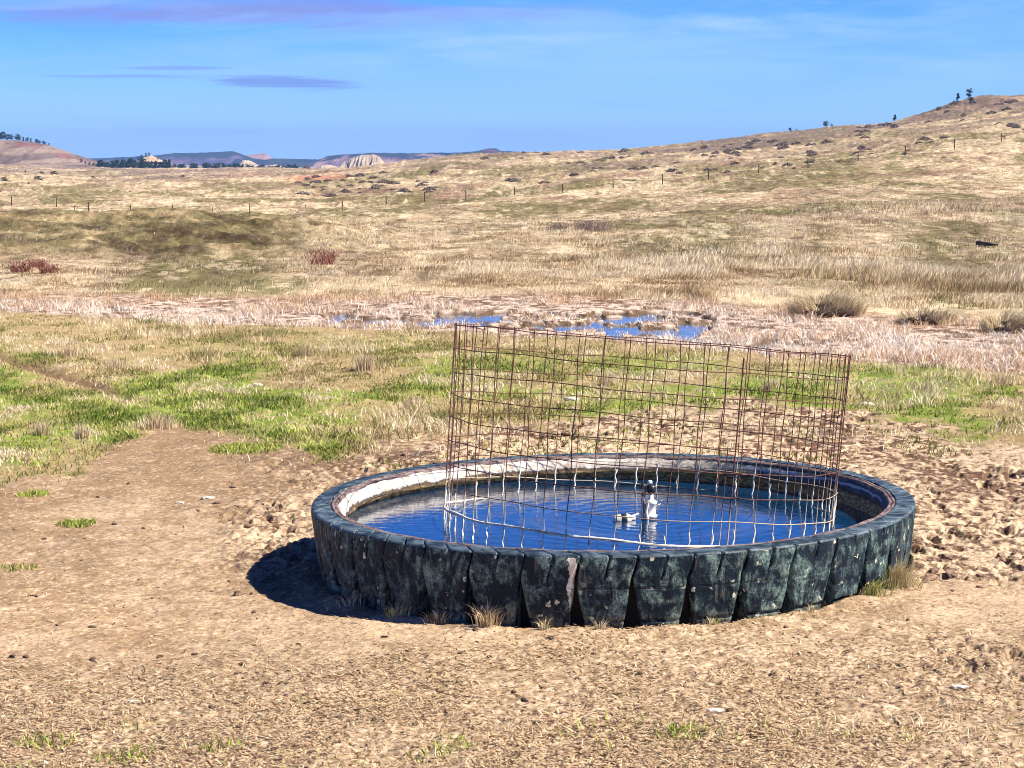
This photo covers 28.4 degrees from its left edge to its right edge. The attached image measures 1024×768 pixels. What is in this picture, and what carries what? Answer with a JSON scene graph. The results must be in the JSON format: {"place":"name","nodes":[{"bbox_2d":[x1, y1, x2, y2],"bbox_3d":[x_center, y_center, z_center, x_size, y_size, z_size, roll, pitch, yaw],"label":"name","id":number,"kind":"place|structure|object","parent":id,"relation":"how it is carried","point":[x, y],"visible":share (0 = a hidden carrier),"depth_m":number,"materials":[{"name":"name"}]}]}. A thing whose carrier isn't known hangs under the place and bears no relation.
{"place":"outdoors","nodes":[
{"label":"outdoors","id":0,"kind":"place"},
{"bbox_2d":[0,140,97,166],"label":"butte hill","id":1,"kind":"structure","parent":0,"point":[15,152],"depth_m":1434.81,"materials":[{"name":"soil"}]},
{"bbox_2d":[143,155,173,166],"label":"buff knoll","id":2,"kind":"structure","parent":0,"point":[150,158],"depth_m":2568.18,"materials":[{"name":"stone"}]},
{"bbox_2d":[89,151,261,165],"bbox_3d":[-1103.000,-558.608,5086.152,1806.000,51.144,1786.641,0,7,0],"label":"blue hill","id":3,"kind":"structure","parent":0,"point":[225,158],"depth_m":5005.67,"materials":[{"name":"soil"}]},
{"bbox_2d":[245,153,272,159],"bbox_3d":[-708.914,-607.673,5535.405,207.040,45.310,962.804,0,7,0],"label":"pink hill","id":4,"kind":"structure","parent":0,"point":[263,156],"depth_m":5529.63,"materials":[{"name":"pink stone"}]},
{"bbox_2d":[239,160,280,167],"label":"white knoll","id":5,"kind":"structure","parent":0,"point":[246,162],"depth_m":2670.42,"materials":[{"name":"stone"}]},
{"bbox_2d":[226,158,317,166],"bbox_3d":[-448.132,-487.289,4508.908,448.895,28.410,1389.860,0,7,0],"label":"dark wooded hill","id":6,"kind":"structure","parent":0,"point":[300,162],"depth_m":4431.87,"materials":[{"name":"soil"}]},
{"bbox_2d":[319,165,337,167],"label":"buff hill","id":7,"kind":"structure","parent":0,"point":[326,166],"depth_m":3169.54,"materials":[{"name":"beige stone"}]},
{"bbox_2d":[337,154,383,167],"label":"striped buff hill","id":8,"kind":"structure","parent":0,"point":[366,160],"depth_m":3239.24,"materials":[{"name":"beige stone"}]},
{"bbox_2d":[310,148,512,167],"bbox_3d":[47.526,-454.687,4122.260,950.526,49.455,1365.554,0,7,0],"label":"mesa hill","id":9,"kind":"structure","parent":0,"point":[335,160],"depth_m":4100.80,"materials":[{"name":"stone"}]},
{"bbox_2d":[476,150,497,152],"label":"dark knob hill","id":10,"kind":"structure","parent":0,"point":[488,151],"depth_m":3567.47,"materials":[{"name":"soil"}]},
{"bbox_2d":[0,94,1023,767],"bbox_3d":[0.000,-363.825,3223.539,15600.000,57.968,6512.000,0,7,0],"label":"ground","id":11,"kind":"structure","parent":0,"point":[174,452],"depth_m":15.82,"materials":[{"name":"soil"}]},
{"bbox_2d":[1,561,37,571],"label":"grass sprout","id":12,"kind":"object","parent":11,"relation":"on","point":[20,566],"depth_m":11.95,"materials":[{"name":"green plant"}]},
{"bbox_2d":[2,260,41,271],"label":"twig shrub","id":13,"kind":"object","parent":11,"relation":"on","point":[22,265],"visible":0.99,"depth_m":39.39,"materials":[{"name":"red plant"}]},
{"bbox_2d":[15,488,49,496],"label":"grass sprout","id":14,"kind":"object","parent":11,"relation":"on","point":[43,492],"depth_m":14.38,"materials":[{"name":"green plant"}]},
{"bbox_2d":[26,259,49,267],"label":"twig shrub","id":15,"kind":"object","parent":11,"relation":"on","point":[38,262],"visible":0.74,"depth_m":40.80,"materials":[{"name":"red plant"}]},
{"bbox_2d":[30,418,57,436],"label":"grass tuft","id":16,"kind":"object","parent":11,"relation":"on","point":[46,431],"visible":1,"depth_m":17.09,"materials":[{"name":"beige plant"}]},
{"bbox_2d":[13,729,79,749],"bbox_3d":[-1.884,1.441,8.222,0.245,0.061,0.235,4,8,31],"label":"grass sprout","id":17,"kind":"object","parent":11,"relation":"on","point":[40,742],"depth_m":8.21,"materials":[{"name":"green plant"}]},
{"bbox_2d":[34,263,61,273],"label":"twig shrub","id":18,"kind":"object","parent":11,"relation":"on","point":[48,268],"visible":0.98,"depth_m":38.73,"materials":[{"name":"red plant"}]},
{"bbox_2d":[42,344,89,357],"bbox_3d":[-5.102,-0.388,23.128,0.566,0.180,0.378,0,7,0],"label":"grass tuft","id":19,"kind":"object","parent":11,"relation":"on","point":[66,352],"visible":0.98,"depth_m":23.10,"materials":[{"name":"beige plant"}]},
{"bbox_2d":[56,516,97,527],"bbox_3d":[-2.861,0.900,13.321,0.279,0.063,0.266,-3,7,-27],"label":"grass sprout","id":20,"kind":"object","parent":11,"relation":"on","point":[77,523],"depth_m":13.30,"materials":[{"name":"green plant"}]},
{"bbox_2d":[70,421,95,439],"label":"grass tuft","id":21,"kind":"object","parent":11,"relation":"on","point":[81,433],"visible":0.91,"depth_m":16.86,"materials":[{"name":"beige plant"}]},
{"bbox_2d":[97,358,137,369],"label":"grass tuft","id":22,"kind":"object","parent":11,"relation":"on","point":[116,364],"visible":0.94,"depth_m":21.87,"materials":[{"name":"beige plant"}]},
{"bbox_2d":[91,742,158,763],"bbox_3d":[-1.532,1.453,7.973,0.260,0.067,0.211,3,7,25],"label":"grass sprout","id":23,"kind":"object","parent":11,"relation":"on","point":[122,755],"depth_m":7.96,"materials":[{"name":"plant"}]},
{"bbox_2d":[138,159,147,167],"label":"pine tree","id":24,"kind":"object","parent":11,"relation":"on","point":[142,162],"visible":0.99,"depth_m":1458.97,"materials":[{"name":"green plant"}]},
{"bbox_2d":[124,411,183,430],"bbox_3d":[-3.072,0.309,17.435,0.513,0.167,0.341,0,7,0],"label":"grass tuft","id":25,"kind":"object","parent":11,"relation":"on","point":[154,422],"visible":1,"depth_m":17.41,"materials":[{"name":"beige plant"}]},
{"bbox_2d":[159,270,177,288],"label":"weed stalk","id":26,"kind":"object","parent":11,"relation":"on","point":[168,282],"visible":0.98,"depth_m":34.61,"materials":[{"name":"beige plant"}]},
{"bbox_2d":[201,496,214,498],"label":"stone","id":27,"kind":"object","parent":11,"relation":"on","point":[208,497],"visible":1,"depth_m":14.10,"materials":[{"name":"white stone"}]},
{"bbox_2d":[199,736,241,753],"bbox_3d":[-1.153,1.433,8.063,0.180,0.058,0.192,-5,8,-39],"label":"grass sprout","id":28,"kind":"object","parent":11,"relation":"on","point":[210,746],"depth_m":8.05,"materials":[{"name":"green plant"}]},
{"bbox_2d":[233,590,244,595],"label":"mud clod","id":29,"kind":"object","parent":11,"relation":"on","point":[238,593],"visible":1,"depth_m":10.97,"materials":[{"name":"brown soil"}]},
{"bbox_2d":[208,441,283,454],"bbox_3d":[-2.140,0.506,16.276,0.635,0.076,0.575,0,7,0],"label":"grass sprout","id":30,"kind":"object","parent":11,"relation":"on","point":[249,450],"depth_m":16.25,"materials":[{"name":"green plant"}]},
{"bbox_2d":[263,553,271,557],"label":"mud clod","id":31,"kind":"object","parent":11,"relation":"on","point":[267,555],"visible":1,"depth_m":12.04,"materials":[{"name":"brown soil"}]},
{"bbox_2d":[294,191,309,194],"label":"sagebrush","id":32,"kind":"object","parent":11,"relation":"on","point":[304,193],"visible":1,"depth_m":287.73,"materials":[{"name":"grey plant"}]},
{"bbox_2d":[290,340,316,356],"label":"grass tuft","id":33,"kind":"object","parent":11,"relation":"on","point":[306,349],"visible":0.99,"depth_m":23.11,"materials":[{"name":"beige plant"}]},
{"bbox_2d":[299,270,315,294],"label":"weed stalk","id":34,"kind":"object","parent":11,"relation":"on","point":[308,283],"visible":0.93,"depth_m":33.01,"materials":[{"name":"beige plant"}]},
{"bbox_2d":[299,247,346,264],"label":"twig shrub","id":35,"kind":"object","parent":11,"relation":"on","point":[332,257],"visible":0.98,"depth_m":41.94,"materials":[{"name":"red plant"}]},
{"bbox_2d":[306,440,344,450],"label":"grass sprout","id":36,"kind":"object","parent":11,"relation":"on","point":[329,442],"depth_m":16.21,"materials":[{"name":"green plant"}]},
{"bbox_2d":[325,591,364,610],"bbox_3d":[-0.841,1.129,10.597,0.214,0.113,0.228,4,8,32],"label":"grass tuft","id":37,"kind":"object","parent":11,"relation":"on","point":[353,600],"visible":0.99,"depth_m":10.60,"materials":[{"name":"beige plant"}]},
{"bbox_2d":[349,350,380,371],"bbox_3d":[-1.575,-0.257,21.613,0.381,0.274,0.267,0,7,0],"label":"grass tuft","id":38,"kind":"object","parent":11,"relation":"on","point":[364,365],"visible":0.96,"depth_m":21.59,"materials":[{"name":"beige plant"}]},
{"bbox_2d":[384,180,400,183],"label":"sagebrush","id":39,"kind":"object","parent":11,"relation":"on","point":[392,182],"visible":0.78,"depth_m":366.80,"materials":[{"name":"grey plant"}]},
{"bbox_2d":[382,602,412,617],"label":"grass tuft","id":40,"kind":"object","parent":11,"relation":"on","point":[394,612],"visible":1,"depth_m":10.32,"materials":[{"name":"green plant"}]},
{"bbox_2d":[398,394,425,407],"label":"grass tuft","id":41,"kind":"object","parent":11,"relation":"on","point":[410,402],"visible":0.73,"depth_m":18.61,"materials":[{"name":"beige plant"}]},
{"bbox_2d":[401,740,451,762],"bbox_3d":[-0.343,1.434,7.934,0.217,0.057,0.195,0,7,0],"label":"grass sprout","id":42,"kind":"object","parent":11,"relation":"on","point":[439,748],"depth_m":7.92,"materials":[{"name":"plant"}]},
{"bbox_2d":[422,609,458,624],"bbox_3d":[-0.363,1.175,10.144,0.232,0.109,0.142,0,7,0],"label":"grass tuft","id":43,"kind":"object","parent":11,"relation":"on","point":[440,619],"visible":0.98,"depth_m":10.14,"materials":[{"name":"beige plant"}]},
{"bbox_2d":[433,729,480,750],"bbox_3d":[-0.211,1.420,8.074,0.217,0.057,0.202,0,7,0],"label":"grass sprout","id":44,"kind":"object","parent":11,"relation":"on","point":[459,736],"depth_m":8.05,"materials":[{"name":"green plant"}]},
{"bbox_2d":[467,598,514,627],"bbox_3d":[-0.105,1.129,10.009,0.282,0.163,0.255,0,7,0],"label":"grass tuft","id":45,"kind":"object","parent":11,"relation":"on","point":[485,620],"visible":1,"depth_m":10.00,"materials":[{"name":"beige plant"}]},
{"bbox_2d":[11,133,1001,213],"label":"wire fence","id":46,"kind":"object","parent":11,"relation":"on","point":[445,190],"visible":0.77,"depth_m":218.21,"materials":[{"name":"brown wood"}]},
{"bbox_2d":[0,160,1023,311],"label":"range grass","id":47,"kind":"structure","parent":11,"relation":"on","point":[873,271],"depth_m":40.05,"materials":[{"name":"beige plant"}]},
{"bbox_2d":[0,309,1023,478],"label":"dry stubble","id":48,"kind":"object","parent":11,"relation":"on","point":[438,422],"visible":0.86,"depth_m":21.06,"materials":[{"name":"beige plant"}]},
{"bbox_2d":[504,178,519,181],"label":"sagebrush","id":49,"kind":"object","parent":11,"relation":"on","point":[512,180],"visible":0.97,"depth_m":316.24,"materials":[{"name":"grey plant"}]},
{"bbox_2d":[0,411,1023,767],"bbox_3d":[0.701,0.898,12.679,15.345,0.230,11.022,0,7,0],"label":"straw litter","id":50,"kind":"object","parent":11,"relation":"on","point":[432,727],"visible":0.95,"depth_m":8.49,"materials":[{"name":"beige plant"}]},
{"bbox_2d":[0,288,1023,374],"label":"marsh reeds","id":51,"kind":"object","parent":11,"relation":"on","point":[938,353],"visible":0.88,"depth_m":27.59,"materials":[{"name":"beige plant"}]},
{"bbox_2d":[1,673,1023,767],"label":"foreground grass","id":52,"kind":"structure","parent":11,"relation":"on","point":[927,718],"depth_m":8.06,"materials":[{"name":"beige plant"}]},
{"bbox_2d":[534,617,552,629],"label":"grass tuft","id":53,"kind":"object","parent":11,"relation":"on","point":[543,625],"visible":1,"depth_m":9.91,"materials":[{"name":"beige plant"}]},
{"bbox_2d":[547,221,568,230],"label":"twig shrub","id":54,"kind":"object","parent":11,"relation":"on","point":[556,227],"visible":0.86,"depth_m":62.16,"materials":[{"name":"brown plant"}]},
{"bbox_2d":[564,397,579,400],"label":"stone","id":55,"kind":"object","parent":11,"relation":"on","point":[569,398],"visible":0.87,"depth_m":19.00,"materials":[{"name":"white stone"}]},
{"bbox_2d":[570,219,593,228],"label":"twig shrub","id":56,"kind":"object","parent":11,"relation":"on","point":[578,223],"visible":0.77,"depth_m":64.70,"materials":[{"name":"brown plant"}]},
{"bbox_2d":[576,219,616,230],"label":"twig shrub","id":57,"kind":"object","parent":11,"relation":"on","point":[598,225],"visible":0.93,"depth_m":61.58,"materials":[{"name":"brown plant"}]},
{"bbox_2d":[592,620,607,629],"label":"grass tuft","id":58,"kind":"object","parent":11,"relation":"on","point":[601,626],"visible":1,"depth_m":9.87,"materials":[{"name":"beige plant"}]},
{"bbox_2d":[595,372,618,385],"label":"grass tuft","id":59,"kind":"object","parent":11,"relation":"on","point":[607,381],"visible":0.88,"depth_m":20.14,"materials":[{"name":"beige plant"}]},
{"bbox_2d":[311,453,915,628],"bbox_3d":[0.569,0.882,11.575,3.402,0.495,3.402,-1,7,0],"label":"tyre tank","id":60,"kind":"object","parent":11,"relation":"on","point":[379,569],"visible":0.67,"depth_m":10.22,"materials":[{"name":"black rubber"}]},
{"bbox_2d":[348,479,873,550],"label":"tank water","id":61,"kind":"structure","parent":60,"relation":"in","point":[418,514],"depth_m":11.77,"materials":[{"name":"blue liquid"}]},
{"bbox_2d":[613,480,662,521],"bbox_3d":[0.720,0.692,11.629,0.293,0.275,0.072,-2,7,-17],"label":"float valve","id":62,"kind":"object","parent":61,"relation":"on","point":[650,506],"visible":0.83,"depth_m":11.63,"materials":[{"name":"white plastic"}]},
{"bbox_2d":[443,323,851,549],"bbox_3d":[0.761,0.338,11.639,2.289,1.200,2.287,5,2,-1],"label":"wire cage","id":63,"kind":"object","parent":61,"relation":"in","point":[589,537],"visible":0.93,"depth_m":11.11,"materials":[{"name":"metal"}]},
{"bbox_2d":[656,720,710,740],"bbox_3d":[0.701,1.385,8.113,0.215,0.063,0.236,4,8,34],"label":"grass sprout","id":64,"kind":"object","parent":11,"relation":"on","point":[679,729],"depth_m":8.11,"materials":[{"name":"plant"}]},
{"bbox_2d":[705,614,719,624],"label":"grass tuft","id":65,"kind":"object","parent":11,"relation":"on","point":[713,621],"visible":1,"depth_m":9.92,"materials":[{"name":"beige plant"}]},
{"bbox_2d":[706,708,723,712],"bbox_3d":[0.846,1.356,8.409,0.077,0.025,0.040,0,7,0],"label":"stone","id":66,"kind":"object","parent":11,"relation":"on","point":[715,710],"visible":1,"depth_m":8.40,"materials":[{"name":"white stone"}]},
{"bbox_2d":[741,145,752,148],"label":"sagebrush","id":67,"kind":"object","parent":11,"relation":"on","point":[748,146],"visible":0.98,"depth_m":485.94,"materials":[{"name":"grey plant"}]},
{"bbox_2d":[734,641,799,647],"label":"straw stem","id":68,"kind":"object","parent":11,"relation":"on","point":[762,645],"visible":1,"depth_m":9.47,"materials":[{"name":"beige plant"}]},
{"bbox_2d":[755,376,787,390],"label":"grass tuft","id":69,"kind":"object","parent":11,"relation":"on","point":[774,384],"visible":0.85,"depth_m":19.70,"materials":[{"name":"beige plant"}]},
{"bbox_2d":[777,145,790,148],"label":"sagebrush","id":70,"kind":"object","parent":11,"relation":"on","point":[786,146],"visible":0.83,"depth_m":414.23,"materials":[{"name":"grey plant"}]},
{"bbox_2d":[785,711,817,720],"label":"straw stem","id":71,"kind":"object","parent":11,"relation":"on","point":[800,716],"visible":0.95,"depth_m":8.30,"materials":[{"name":"beige plant"}]},
{"bbox_2d":[803,601,817,611],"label":"grass tuft","id":72,"kind":"object","parent":11,"relation":"on","point":[810,608],"visible":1,"depth_m":10.12,"materials":[{"name":"beige plant"}]},
{"bbox_2d":[775,288,877,317],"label":"bunch grass","id":73,"kind":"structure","parent":11,"relation":"on","point":[839,305],"depth_m":29.07,"materials":[{"name":"plant"}]},
{"bbox_2d":[820,140,833,143],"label":"sagebrush","id":74,"kind":"object","parent":11,"relation":"on","point":[825,141],"visible":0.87,"depth_m":413.69,"materials":[{"name":"grey plant"}]},
{"bbox_2d":[859,579,897,597],"bbox_3d":[1.897,1.088,10.402,0.257,0.223,0.151,0,7,0],"label":"grass tuft","id":75,"kind":"object","parent":11,"relation":"on","point":[875,589],"visible":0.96,"depth_m":10.41,"materials":[{"name":"green plant"}]},
{"bbox_2d":[881,557,929,590],"bbox_3d":[2.037,1.027,10.576,0.351,0.304,0.240,0,7,0],"label":"grass tuft","id":76,"kind":"object","parent":11,"relation":"on","point":[898,576],"visible":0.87,"depth_m":10.59,"materials":[{"name":"beige plant"}]},
{"bbox_2d":[917,136,932,140],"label":"sagebrush","id":77,"kind":"object","parent":11,"relation":"on","point":[925,138],"visible":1,"depth_m":331.04,"materials":[{"name":"grey plant"}]},
{"bbox_2d":[908,380,942,391],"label":"grass tuft","id":78,"kind":"object","parent":11,"relation":"on","point":[929,387],"visible":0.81,"depth_m":19.71,"materials":[{"name":"beige plant"}]},
{"bbox_2d":[892,304,959,324],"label":"bunch grass","id":79,"kind":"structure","parent":11,"relation":"on","point":[921,315],"depth_m":27.82,"materials":[{"name":"plant"}]},
{"bbox_2d":[920,574,936,580],"bbox_3d":[2.222,1.038,10.816,0.117,0.032,0.076,-18,18,-34],"label":"mud clod","id":80,"kind":"object","parent":11,"relation":"on","point":[933,577],"visible":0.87,"depth_m":10.80,"materials":[{"name":"brown soil"}]},
{"bbox_2d":[925,573,939,580],"bbox_3d":[2.273,1.047,10.910,0.118,0.034,0.107,20,21,-7],"label":"mud clod","id":81,"kind":"object","parent":11,"relation":"on","point":[938,578],"visible":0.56,"depth_m":10.91,"materials":[{"name":"brown soil"}]},
{"bbox_2d":[927,557,938,561],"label":"mud clod","id":82,"kind":"object","parent":11,"relation":"on","point":[933,558],"visible":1,"depth_m":11.23,"materials":[{"name":"brown soil"}]},
{"bbox_2d":[928,566,939,573],"bbox_3d":[2.283,1.014,10.991,0.075,0.035,0.096,-16,9,25],"label":"mud clod","id":83,"kind":"object","parent":11,"relation":"on","point":[934,570],"visible":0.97,"depth_m":10.97,"materials":[{"name":"brown soil"}]},
{"bbox_2d":[934,543,945,549],"bbox_3d":[2.456,0.935,11.646,0.070,0.038,0.087,7,-3,-3],"label":"mud clod","id":84,"kind":"object","parent":11,"relation":"on","point":[939,546],"visible":1,"depth_m":11.62,"materials":[{"name":"brown soil"}]},
{"bbox_2d":[937,553,952,559],"bbox_3d":[2.419,0.965,11.318,0.097,0.036,0.049,6,22,27],"label":"mud clod","id":85,"kind":"object","parent":11,"relation":"on","point":[945,555],"visible":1,"depth_m":11.30,"materials":[{"name":"brown soil"}]},
{"bbox_2d":[927,725,963,733],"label":"straw stem","id":86,"kind":"object","parent":11,"relation":"on","point":[944,731],"visible":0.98,"depth_m":8.03,"materials":[{"name":"beige plant"}]},
{"bbox_2d":[945,569,957,577],"bbox_3d":[2.372,1.021,10.941,0.076,0.027,0.102,19,23,-2],"label":"mud clod","id":87,"kind":"object","parent":11,"relation":"on","point":[951,573],"visible":1,"depth_m":10.92,"materials":[{"name":"brown soil"}]},
{"bbox_2d":[951,684,968,689],"bbox_3d":[1.918,1.298,8.681,0.077,0.025,0.040,0,7,0],"label":"stone","id":88,"kind":"object","parent":11,"relation":"on","point":[958,686],"visible":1,"depth_m":8.67,"materials":[{"name":"white stone"}]},
{"bbox_2d":[966,88,972,96],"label":"pine tree","id":89,"kind":"object","parent":11,"relation":"on","point":[969,91],"visible":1,"depth_m":703.32,"materials":[{"name":"green plant"}]},
{"bbox_2d":[976,240,997,246],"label":"fallen branch","id":90,"kind":"object","parent":11,"relation":"on","point":[979,242],"visible":0.94,"depth_m":48.02,"materials":[{"name":"brown wood"}]},
{"bbox_2d":[971,306,1023,333],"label":"bunch grass","id":91,"kind":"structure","parent":11,"relation":"on","point":[1006,322],"depth_m":26.51,"materials":[{"name":"plant"}]},
{"bbox_2d":[996,552,1006,558],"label":"mud clod","id":92,"kind":"object","parent":11,"relation":"on","point":[1001,555],"visible":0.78,"depth_m":11.38,"materials":[{"name":"brown soil"}]},
{"bbox_2d":[979,369,1023,384],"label":"grass tuft","id":93,"kind":"object","parent":11,"relation":"on","point":[1007,379],"visible":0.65,"depth_m":20.39,"materials":[{"name":"beige plant"}]},
{"bbox_2d":[1005,557,1017,561],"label":"mud clod","id":94,"kind":"object","parent":11,"relation":"on","point":[1009,559],"visible":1,"depth_m":11.28,"materials":[{"name":"brown soil"}]},
{"bbox_2d":[1009,548,1023,554],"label":"mud clod","id":95,"kind":"object","parent":11,"relation":"on","point":[1018,550],"visible":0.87,"depth_m":11.55,"materials":[{"name":"brown soil"}]},
{"bbox_2d":[0,310,1023,487],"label":"green grass","id":96,"kind":"structure","parent":0,"point":[245,401],"depth_m":19.21,"materials":[{"name":"green plant"}]},
{"bbox_2d":[0,0,1023,159],"label":"sky","id":97,"kind":"structure","parent":0,"point":[279,79],"materials":[{"name":"blue"}]},
{"bbox_2d":[324,313,796,349],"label":"water","id":98,"kind":"structure","parent":0,"point":[616,330],"depth_m":28.27,"materials":[{"name":"blue liquid"}]}
]}

